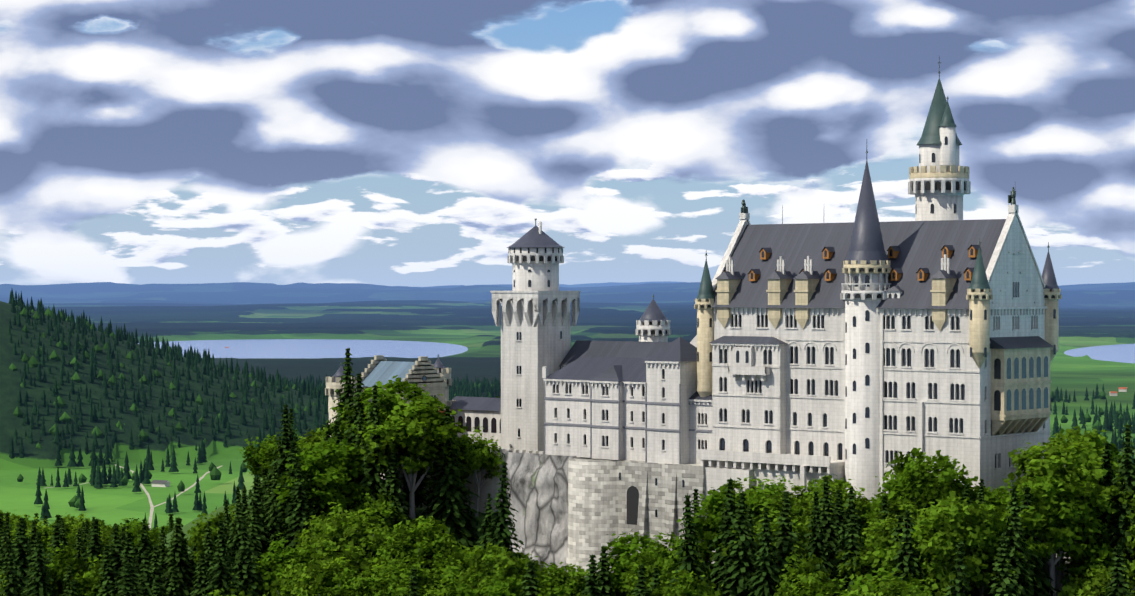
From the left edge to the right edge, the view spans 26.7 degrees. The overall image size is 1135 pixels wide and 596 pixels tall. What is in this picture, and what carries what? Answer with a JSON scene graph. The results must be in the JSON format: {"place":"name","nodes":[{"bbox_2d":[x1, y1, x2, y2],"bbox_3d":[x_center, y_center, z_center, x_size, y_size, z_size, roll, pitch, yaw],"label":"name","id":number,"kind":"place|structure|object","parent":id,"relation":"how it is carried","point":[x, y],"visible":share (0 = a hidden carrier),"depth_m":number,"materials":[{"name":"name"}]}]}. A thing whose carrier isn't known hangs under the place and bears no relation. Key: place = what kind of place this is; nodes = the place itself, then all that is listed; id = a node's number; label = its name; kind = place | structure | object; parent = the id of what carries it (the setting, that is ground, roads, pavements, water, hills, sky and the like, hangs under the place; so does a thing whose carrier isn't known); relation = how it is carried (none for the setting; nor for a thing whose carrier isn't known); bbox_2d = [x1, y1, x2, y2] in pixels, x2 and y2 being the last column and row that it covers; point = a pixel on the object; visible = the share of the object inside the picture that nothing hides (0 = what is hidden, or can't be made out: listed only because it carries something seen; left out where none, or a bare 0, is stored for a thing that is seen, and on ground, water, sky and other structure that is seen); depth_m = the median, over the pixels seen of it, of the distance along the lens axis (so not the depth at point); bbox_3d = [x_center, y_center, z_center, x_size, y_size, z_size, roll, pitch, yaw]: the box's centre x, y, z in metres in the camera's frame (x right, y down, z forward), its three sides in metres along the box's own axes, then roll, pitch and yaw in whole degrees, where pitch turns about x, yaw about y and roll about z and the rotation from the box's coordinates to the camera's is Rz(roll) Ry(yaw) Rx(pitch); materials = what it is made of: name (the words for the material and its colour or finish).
{"place":"outdoors","nodes":[
{"label":"outdoors","id":0,"kind":"place"},
{"bbox_2d":[0,281,1134,595],"bbox_3d":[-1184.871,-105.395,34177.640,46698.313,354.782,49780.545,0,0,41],"label":"ground terrain","id":1,"kind":"structure","parent":0,"point":[1090,315],"depth_m":5729.18,"materials":[{"name":"plant"}]},
{"bbox_2d":[0,539,26,595],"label":"spruce tree","id":2,"kind":"object","parent":1,"relation":"on","point":[11,586],"visible":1,"depth_m":394.17,"materials":[{"name":"green plant"}]},
{"bbox_2d":[3,517,33,595],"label":"spruce tree","id":3,"kind":"object","parent":1,"relation":"on","point":[24,559],"visible":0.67,"depth_m":405.79,"materials":[{"name":"green plant"}]},
{"bbox_2d":[23,531,54,595],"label":"spruce tree","id":4,"kind":"object","parent":1,"relation":"on","point":[40,587],"visible":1,"depth_m":387.10,"materials":[{"name":"green plant"}]},
{"bbox_2d":[29,543,92,595],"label":"beech tree","id":5,"kind":"object","parent":1,"relation":"on","point":[59,569],"visible":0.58,"depth_m":404.96,"materials":[{"name":"green plant"}]},
{"bbox_2d":[70,554,111,595],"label":"beech tree","id":6,"kind":"object","parent":1,"relation":"on","point":[85,584],"visible":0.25,"depth_m":399.05,"materials":[{"name":"green plant"}]},
{"bbox_2d":[81,518,103,576],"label":"spruce tree","id":7,"kind":"object","parent":1,"relation":"on","point":[95,550],"visible":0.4,"depth_m":411.03,"materials":[{"name":"green plant"}]},
{"bbox_2d":[95,544,116,595],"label":"spruce tree","id":8,"kind":"object","parent":1,"relation":"on","point":[106,582],"visible":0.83,"depth_m":387.34,"materials":[{"name":"green plant"}]},
{"bbox_2d":[100,524,135,595],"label":"spruce tree","id":9,"kind":"object","parent":1,"relation":"on","point":[117,553],"visible":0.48,"depth_m":388.78,"materials":[{"name":"green plant"}]},
{"bbox_2d":[108,531,142,595],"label":"spruce tree","id":10,"kind":"object","parent":1,"relation":"on","point":[129,551],"visible":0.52,"depth_m":384.11,"materials":[{"name":"green plant"}]},
{"bbox_2d":[161,517,191,595],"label":"spruce tree","id":11,"kind":"object","parent":1,"relation":"on","point":[177,555],"visible":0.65,"depth_m":396.81,"materials":[{"name":"green plant"}]},
{"bbox_2d":[186,511,235,569],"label":"beech tree","id":12,"kind":"object","parent":1,"relation":"on","point":[197,538],"visible":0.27,"depth_m":402.82,"materials":[{"name":"green plant"}]},
{"bbox_2d":[198,520,242,595],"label":"spruce tree","id":13,"kind":"object","parent":1,"relation":"on","point":[222,577],"visible":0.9,"depth_m":372.64,"materials":[{"name":"green plant"}]},
{"bbox_2d":[224,486,248,581],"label":"spruce tree","id":14,"kind":"object","parent":1,"relation":"on","point":[239,522],"visible":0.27,"depth_m":391.01,"materials":[{"name":"green plant"}]},
{"bbox_2d":[233,525,264,595],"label":"spruce tree","id":15,"kind":"object","parent":1,"relation":"on","point":[246,572],"visible":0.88,"depth_m":377.97,"materials":[{"name":"green plant"}]},
{"bbox_2d":[235,476,275,583],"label":"spruce tree","id":16,"kind":"object","parent":1,"relation":"on","point":[256,499],"visible":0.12,"depth_m":395.93,"materials":[{"name":"green plant"}]},
{"bbox_2d":[237,435,280,476],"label":"beech tree","id":17,"kind":"object","parent":1,"relation":"on","point":[252,454],"visible":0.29,"depth_m":431.69,"materials":[{"name":"green plant"}]},
{"bbox_2d":[263,463,285,551],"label":"spruce tree","id":18,"kind":"object","parent":1,"relation":"on","point":[271,518],"visible":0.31,"depth_m":408.58,"materials":[{"name":"green plant"}]},
{"bbox_2d":[260,403,297,534],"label":"spruce tree","id":19,"kind":"object","parent":1,"relation":"on","point":[286,446],"visible":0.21,"depth_m":412.49,"materials":[{"name":"green plant"}]},
{"bbox_2d":[244,533,316,595],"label":"beech tree","id":20,"kind":"object","parent":1,"relation":"on","point":[273,569],"visible":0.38,"depth_m":380.67,"materials":[{"name":"green plant"}]},
{"bbox_2d":[265,564,315,595],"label":"beech tree","id":21,"kind":"object","parent":1,"relation":"on","point":[281,586],"visible":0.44,"depth_m":366.68,"materials":[{"name":"green plant"}]},
{"bbox_2d":[267,441,316,557],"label":"spruce tree","id":22,"kind":"object","parent":1,"relation":"on","point":[293,457],"visible":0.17,"depth_m":398.56,"materials":[{"name":"green plant"}]},
{"bbox_2d":[281,464,315,552],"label":"spruce tree","id":23,"kind":"object","parent":1,"relation":"on","point":[299,519],"visible":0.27,"depth_m":393.12,"materials":[{"name":"green plant"}]},
{"bbox_2d":[294,502,347,555],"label":"beech tree","id":24,"kind":"object","parent":1,"relation":"on","point":[306,540],"visible":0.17,"depth_m":388.96,"materials":[{"name":"green plant"}]},
{"bbox_2d":[273,436,369,515],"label":"beech tree","id":25,"kind":"object","parent":1,"relation":"on","point":[323,484],"visible":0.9,"depth_m":398.79,"materials":[{"name":"green plant"}]},
{"bbox_2d":[289,557,356,595],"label":"beech tree","id":26,"kind":"object","parent":1,"relation":"on","point":[303,585],"visible":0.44,"depth_m":362.91,"materials":[{"name":"green plant"}]},
{"bbox_2d":[295,567,360,595],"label":"beech tree","id":27,"kind":"object","parent":1,"relation":"on","point":[342,589],"visible":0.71,"depth_m":359.64,"materials":[{"name":"green plant"}]},
{"bbox_2d":[325,348,356,441],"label":"spruce tree","id":28,"kind":"object","parent":1,"relation":"on","point":[348,388],"visible":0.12,"depth_m":418.10,"materials":[{"name":"green plant"}]},
{"bbox_2d":[313,543,380,587],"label":"beech tree","id":29,"kind":"object","parent":1,"relation":"on","point":[358,564],"visible":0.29,"depth_m":367.92,"materials":[{"name":"green plant"}]},
{"bbox_2d":[311,508,392,569],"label":"beech tree","id":30,"kind":"object","parent":1,"relation":"on","point":[369,535],"visible":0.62,"depth_m":376.61,"materials":[{"name":"green plant"}]},
{"bbox_2d":[341,373,386,478],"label":"spruce tree","id":31,"kind":"object","parent":1,"relation":"on","point":[357,406],"visible":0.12,"depth_m":412.13,"materials":[{"name":"green plant"}]},
{"bbox_2d":[342,487,407,528],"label":"beech tree","id":32,"kind":"object","parent":1,"relation":"on","point":[381,499],"visible":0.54,"depth_m":397.11,"materials":[{"name":"green plant"}]},
{"bbox_2d":[348,385,403,517],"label":"spruce tree","id":33,"kind":"object","parent":1,"relation":"on","point":[375,479],"visible":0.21,"depth_m":401.46,"materials":[{"name":"green plant"}]},
{"bbox_2d":[344,557,433,595],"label":"beech tree","id":34,"kind":"object","parent":1,"relation":"on","point":[377,583],"visible":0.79,"depth_m":355.42,"materials":[{"name":"green plant"}]},
{"bbox_2d":[377,452,417,536],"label":"spruce tree","id":35,"kind":"object","parent":1,"relation":"on","point":[391,480],"visible":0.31,"depth_m":399.51,"materials":[{"name":"green plant"}]},
{"bbox_2d":[351,375,455,507],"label":"beech tree","id":36,"kind":"object","parent":1,"relation":"on","point":[391,390],"visible":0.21,"depth_m":408.79,"materials":[{"name":"green plant"}]},
{"bbox_2d":[353,395,471,523],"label":"beech tree","id":37,"kind":"object","parent":1,"relation":"on","point":[401,432],"visible":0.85,"depth_m":400.77,"materials":[{"name":"green plant"}]},
{"bbox_2d":[372,522,452,588],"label":"beech tree","id":38,"kind":"object","parent":1,"relation":"on","point":[386,553],"visible":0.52,"depth_m":366.70,"materials":[{"name":"green plant"}]},
{"bbox_2d":[383,516,467,576],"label":"beech tree","id":39,"kind":"object","parent":1,"relation":"on","point":[445,549],"visible":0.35,"depth_m":368.36,"materials":[{"name":"green plant"}]},
{"bbox_2d":[325,354,543,512],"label":"gatehouse","id":40,"kind":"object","parent":1,"relation":"on","point":[484,412],"depth_m":438.80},
{"bbox_2d":[420,551,470,592],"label":"beech tree","id":41,"kind":"object","parent":1,"relation":"on","point":[436,578],"visible":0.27,"depth_m":357.98,"materials":[{"name":"green plant"}]},
{"bbox_2d":[417,404,483,551],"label":"spruce tree","id":42,"kind":"object","parent":1,"relation":"on","point":[438,500],"visible":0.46,"depth_m":403.36,"materials":[{"name":"green plant"}]},
{"bbox_2d":[427,438,478,550],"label":"spruce tree","id":43,"kind":"object","parent":1,"relation":"on","point":[448,511],"visible":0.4,"depth_m":403.40,"materials":[{"name":"green plant"}]},
{"bbox_2d":[426,558,480,595],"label":"beech tree","id":44,"kind":"object","parent":1,"relation":"on","point":[458,589],"visible":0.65,"depth_m":347.44,"materials":[{"name":"green plant"}]},
{"bbox_2d":[458,424,504,516],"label":"beech tree","id":45,"kind":"object","parent":1,"relation":"on","point":[479,454],"visible":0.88,"depth_m":407.50,"materials":[{"name":"green plant"}]},
{"bbox_2d":[463,571,524,595],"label":"beech tree","id":46,"kind":"object","parent":1,"relation":"on","point":[513,585],"visible":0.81,"depth_m":341.60,"materials":[{"name":"green plant"}]},
{"bbox_2d":[457,541,536,595],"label":"beech tree","id":47,"kind":"object","parent":1,"relation":"on","point":[479,558],"visible":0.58,"depth_m":346.77,"materials":[{"name":"green plant"}]},
{"bbox_2d":[478,461,526,587],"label":"spruce tree","id":48,"kind":"object","parent":1,"relation":"on","point":[502,531],"visible":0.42,"depth_m":353.80,"materials":[{"name":"green plant"}]},
{"bbox_2d":[491,219,580,450],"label":"square tower","id":49,"kind":"structure","parent":1,"relation":"on","point":[535,302],"depth_m":422.37,"materials":[{"name":"stone"}]},
{"bbox_2d":[498,444,576,570],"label":"cliff rock","id":50,"kind":"object","parent":1,"relation":"on","point":[538,490],"visible":0.33,"depth_m":395.33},
{"bbox_2d":[521,563,585,595],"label":"beech tree","id":51,"kind":"object","parent":1,"relation":"on","point":[554,581],"visible":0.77,"depth_m":347.48,"materials":[{"name":"green plant"}]},
{"bbox_2d":[7,289,1134,528],"bbox_3d":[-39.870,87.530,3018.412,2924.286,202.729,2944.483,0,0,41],"label":"forest","id":52,"kind":"object","parent":1,"relation":"on","point":[311,387],"visible":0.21,"depth_m":2784.02,"materials":[{"name":"plant"}]},
{"bbox_2d":[595,547,614,595],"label":"spruce tree","id":53,"kind":"object","parent":1,"relation":"on","point":[604,576],"visible":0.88,"depth_m":341.79,"materials":[{"name":"green plant"}]},
{"bbox_2d":[597,529,662,595],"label":"beech tree","id":54,"kind":"object","parent":1,"relation":"on","point":[623,549],"visible":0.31,"depth_m":344.38,"materials":[{"name":"green plant"}]},
{"bbox_2d":[542,335,753,576],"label":"castle wing","id":55,"kind":"structure","parent":1,"relation":"on","point":[611,497],"depth_m":383.38,"materials":[{"name":"stone"}]},
{"bbox_2d":[635,294,670,341],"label":"turret","id":56,"kind":"object","parent":55,"relation":"on","point":[653,323],"visible":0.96,"depth_m":415.24,"materials":[{"name":"stone"}]},
{"bbox_2d":[621,549,678,595],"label":"beech tree","id":57,"kind":"object","parent":1,"relation":"on","point":[633,578],"visible":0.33,"depth_m":337.01,"materials":[{"name":"green plant"}]},
{"bbox_2d":[627,532,710,592],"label":"beech tree","id":58,"kind":"object","parent":1,"relation":"on","point":[666,561],"visible":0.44,"depth_m":338.33,"materials":[{"name":"green plant"}]},
{"bbox_2d":[650,569,722,595],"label":"beech tree","id":59,"kind":"object","parent":1,"relation":"on","point":[702,589],"visible":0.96,"depth_m":324.13,"materials":[{"name":"green plant"}]},
{"bbox_2d":[669,493,713,592],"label":"spruce tree","id":60,"kind":"object","parent":1,"relation":"on","point":[688,561],"visible":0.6,"depth_m":329.11,"materials":[{"name":"green plant"}]},
{"bbox_2d":[703,478,737,594],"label":"spruce tree","id":61,"kind":"object","parent":1,"relation":"on","point":[723,538],"visible":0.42,"depth_m":337.46,"materials":[{"name":"green plant"}]},
{"bbox_2d":[677,486,774,560],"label":"beech tree","id":62,"kind":"object","parent":1,"relation":"on","point":[707,527],"visible":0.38,"depth_m":344.70,"materials":[{"name":"green plant"}]},
{"bbox_2d":[711,491,759,595],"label":"spruce tree","id":63,"kind":"object","parent":1,"relation":"on","point":[739,576],"visible":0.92,"depth_m":326.82,"materials":[{"name":"green plant"}]},
{"bbox_2d":[711,506,805,573],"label":"beech tree","id":64,"kind":"object","parent":1,"relation":"on","point":[757,531],"visible":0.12,"depth_m":336.27,"materials":[{"name":"green plant"}]},
{"bbox_2d":[714,476,806,536],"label":"beech tree","id":65,"kind":"object","parent":1,"relation":"on","point":[760,495],"visible":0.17,"depth_m":344.34,"materials":[{"name":"green plant"}]},
{"bbox_2d":[745,507,780,595],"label":"spruce tree","id":66,"kind":"object","parent":1,"relation":"on","point":[766,581],"visible":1,"depth_m":323.80,"materials":[{"name":"green plant"}]},
{"bbox_2d":[769,491,802,591],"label":"spruce tree","id":67,"kind":"object","parent":1,"relation":"on","point":[785,542],"visible":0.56,"depth_m":326.46,"materials":[{"name":"green plant"}]},
{"bbox_2d":[770,553,844,595],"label":"beech tree","id":68,"kind":"object","parent":1,"relation":"on","point":[800,573],"visible":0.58,"depth_m":318.00,"materials":[{"name":"green plant"}]},
{"bbox_2d":[801,491,836,579],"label":"spruce tree","id":69,"kind":"object","parent":1,"relation":"on","point":[817,548],"visible":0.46,"depth_m":324.43,"materials":[{"name":"green plant"}]},
{"bbox_2d":[788,475,856,515],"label":"beech tree","id":70,"kind":"object","parent":1,"relation":"on","point":[808,494],"visible":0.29,"depth_m":351.48,"materials":[{"name":"green plant"}]},
{"bbox_2d":[805,475,841,574],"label":"spruce tree","id":71,"kind":"object","parent":1,"relation":"on","point":[827,522],"visible":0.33,"depth_m":332.30,"materials":[{"name":"green plant"}]},
{"bbox_2d":[800,482,872,538],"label":"beech tree","id":72,"kind":"object","parent":1,"relation":"on","point":[834,486],"visible":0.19,"depth_m":343.98,"materials":[{"name":"green plant"}]},
{"bbox_2d":[828,487,862,589],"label":"spruce tree","id":73,"kind":"object","parent":1,"relation":"on","point":[850,509],"visible":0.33,"depth_m":327.36,"materials":[{"name":"green plant"}]},
{"bbox_2d":[836,515,867,592],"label":"spruce tree","id":74,"kind":"object","parent":1,"relation":"on","point":[853,539],"visible":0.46,"depth_m":322.54,"materials":[{"name":"green plant"}]},
{"bbox_2d":[694,143,1061,549],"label":"building","id":75,"kind":"structure","parent":1,"relation":"on","point":[865,269],"depth_m":357.01,"materials":[{"name":"stone"}]},
{"bbox_2d":[908,56,970,220],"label":"tower","id":76,"kind":"structure","parent":75,"relation":"on","point":[939,184],"depth_m":374.35,"materials":[{"name":"stone"}]},
{"bbox_2d":[836,519,921,588],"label":"beech tree","id":77,"kind":"object","parent":1,"relation":"on","point":[880,553],"visible":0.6,"depth_m":320.81,"materials":[{"name":"green plant"}]},
{"bbox_2d":[846,567,929,595],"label":"beech tree","id":78,"kind":"object","parent":1,"relation":"on","point":[884,573],"visible":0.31,"depth_m":306.92,"materials":[{"name":"green plant"}]},
{"bbox_2d":[847,572,932,595],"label":"beech tree","id":79,"kind":"object","parent":1,"relation":"on","point":[892,586],"visible":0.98,"depth_m":302.69,"materials":[{"name":"green plant"}]},
{"bbox_2d":[861,455,931,532],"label":"beech tree","id":80,"kind":"object","parent":1,"relation":"on","point":[891,485],"visible":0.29,"depth_m":336.43,"materials":[{"name":"green plant"}]},
{"bbox_2d":[862,499,939,549],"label":"beech tree","id":81,"kind":"object","parent":1,"relation":"on","point":[893,506],"visible":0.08,"depth_m":330.92,"materials":[{"name":"green plant"}]},
{"bbox_2d":[887,509,926,593],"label":"spruce tree","id":82,"kind":"object","parent":1,"relation":"on","point":[903,562],"visible":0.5,"depth_m":314.17,"materials":[{"name":"green plant"}]},
{"bbox_2d":[895,450,987,518],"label":"beech tree","id":83,"kind":"object","parent":1,"relation":"on","point":[946,477],"visible":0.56,"depth_m":333.62,"materials":[{"name":"green plant"}]},
{"bbox_2d":[888,491,1016,592],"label":"beech tree","id":84,"kind":"object","parent":1,"relation":"on","point":[933,550],"visible":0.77,"depth_m":314.26,"materials":[{"name":"green plant"}]},
{"bbox_2d":[945,541,970,595],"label":"spruce tree","id":85,"kind":"object","parent":1,"relation":"on","point":[960,567],"visible":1,"depth_m":294.50,"materials":[{"name":"green plant"}]},
{"bbox_2d":[941,506,1042,595],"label":"beech tree","id":86,"kind":"object","parent":1,"relation":"on","point":[1003,525],"visible":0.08,"depth_m":318.28,"materials":[{"name":"green plant"}]},
{"bbox_2d":[988,536,1017,595],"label":"spruce tree","id":87,"kind":"object","parent":1,"relation":"on","point":[1005,587],"visible":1,"depth_m":310.35,"materials":[{"name":"green plant"}]},
{"bbox_2d":[985,484,1042,595],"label":"spruce tree","id":88,"kind":"object","parent":1,"relation":"on","point":[1019,576],"visible":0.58,"depth_m":315.66,"materials":[{"name":"green plant"}]},
{"bbox_2d":[1017,486,1060,595],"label":"spruce tree","id":89,"kind":"object","parent":1,"relation":"on","point":[1039,576],"visible":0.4,"depth_m":321.63,"materials":[{"name":"green plant"}]},
{"bbox_2d":[997,469,1115,595],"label":"beech tree","id":90,"kind":"object","parent":1,"relation":"on","point":[1065,536],"visible":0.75,"depth_m":322.33,"materials":[{"name":"green plant"}]},
{"bbox_2d":[1003,435,1122,595],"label":"beech tree","id":91,"kind":"object","parent":1,"relation":"on","point":[1071,459],"visible":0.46,"depth_m":328.60,"materials":[{"name":"green plant"}]},
{"bbox_2d":[1024,424,1119,576],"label":"beech tree","id":92,"kind":"object","parent":1,"relation":"on","point":[1095,436],"visible":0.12,"depth_m":343.79,"materials":[{"name":"green plant"}]},
{"bbox_2d":[1055,535,1115,585],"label":"beech tree","id":93,"kind":"object","parent":1,"relation":"on","point":[1076,565],"visible":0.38,"depth_m":325.50,"materials":[{"name":"green plant"}]},
{"bbox_2d":[1058,570,1134,595],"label":"beech tree","id":94,"kind":"object","parent":1,"relation":"on","point":[1098,586],"visible":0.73,"depth_m":317.92,"materials":[{"name":"green plant"}]},
{"bbox_2d":[1066,552,1134,595],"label":"beech tree","id":95,"kind":"object","parent":1,"relation":"on","point":[1102,571],"visible":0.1,"depth_m":320.54,"materials":[{"name":"green plant"}]},
{"bbox_2d":[1080,441,1131,583],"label":"spruce tree","id":96,"kind":"object","parent":1,"relation":"on","point":[1108,478],"visible":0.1,"depth_m":329.04,"materials":[{"name":"green plant"}]},
{"bbox_2d":[1099,424,1134,581],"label":"spruce tree","id":97,"kind":"object","parent":1,"relation":"on","point":[1128,474],"visible":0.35,"depth_m":326.46,"materials":[{"name":"green plant"}]},
{"bbox_2d":[1103,544,1130,595],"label":"spruce tree","id":98,"kind":"object","parent":1,"relation":"on","point":[1117,582],"visible":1,"depth_m":310.39,"materials":[{"name":"green plant"}]},
{"bbox_2d":[1104,482,1134,575],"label":"beech tree","id":99,"kind":"object","parent":1,"relation":"on","point":[1131,543],"visible":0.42,"depth_m":324.18,"materials":[{"name":"green plant"}]},
{"bbox_2d":[0,0,1134,286],"label":"sky","id":100,"kind":"structure","parent":0,"point":[410,143],"materials":[{"name":"white"}]},
{"bbox_2d":[545,361,711,463],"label":"kemenate walls","id":101,"kind":"structure","parent":0,"point":[684,374],"depth_m":384.76,"materials":[{"name":"stone"}]},
{"bbox_2d":[138,339,1134,362],"bbox_3d":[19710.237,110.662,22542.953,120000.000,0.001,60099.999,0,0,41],"label":"lake water","id":102,"kind":"structure","parent":0,"point":[318,348],"depth_m":7715.51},
{"bbox_2d":[712,308,1049,496],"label":"palas walls","id":103,"kind":"structure","parent":0,"point":[975,457],"depth_m":356.17,"materials":[{"name":"stone"}]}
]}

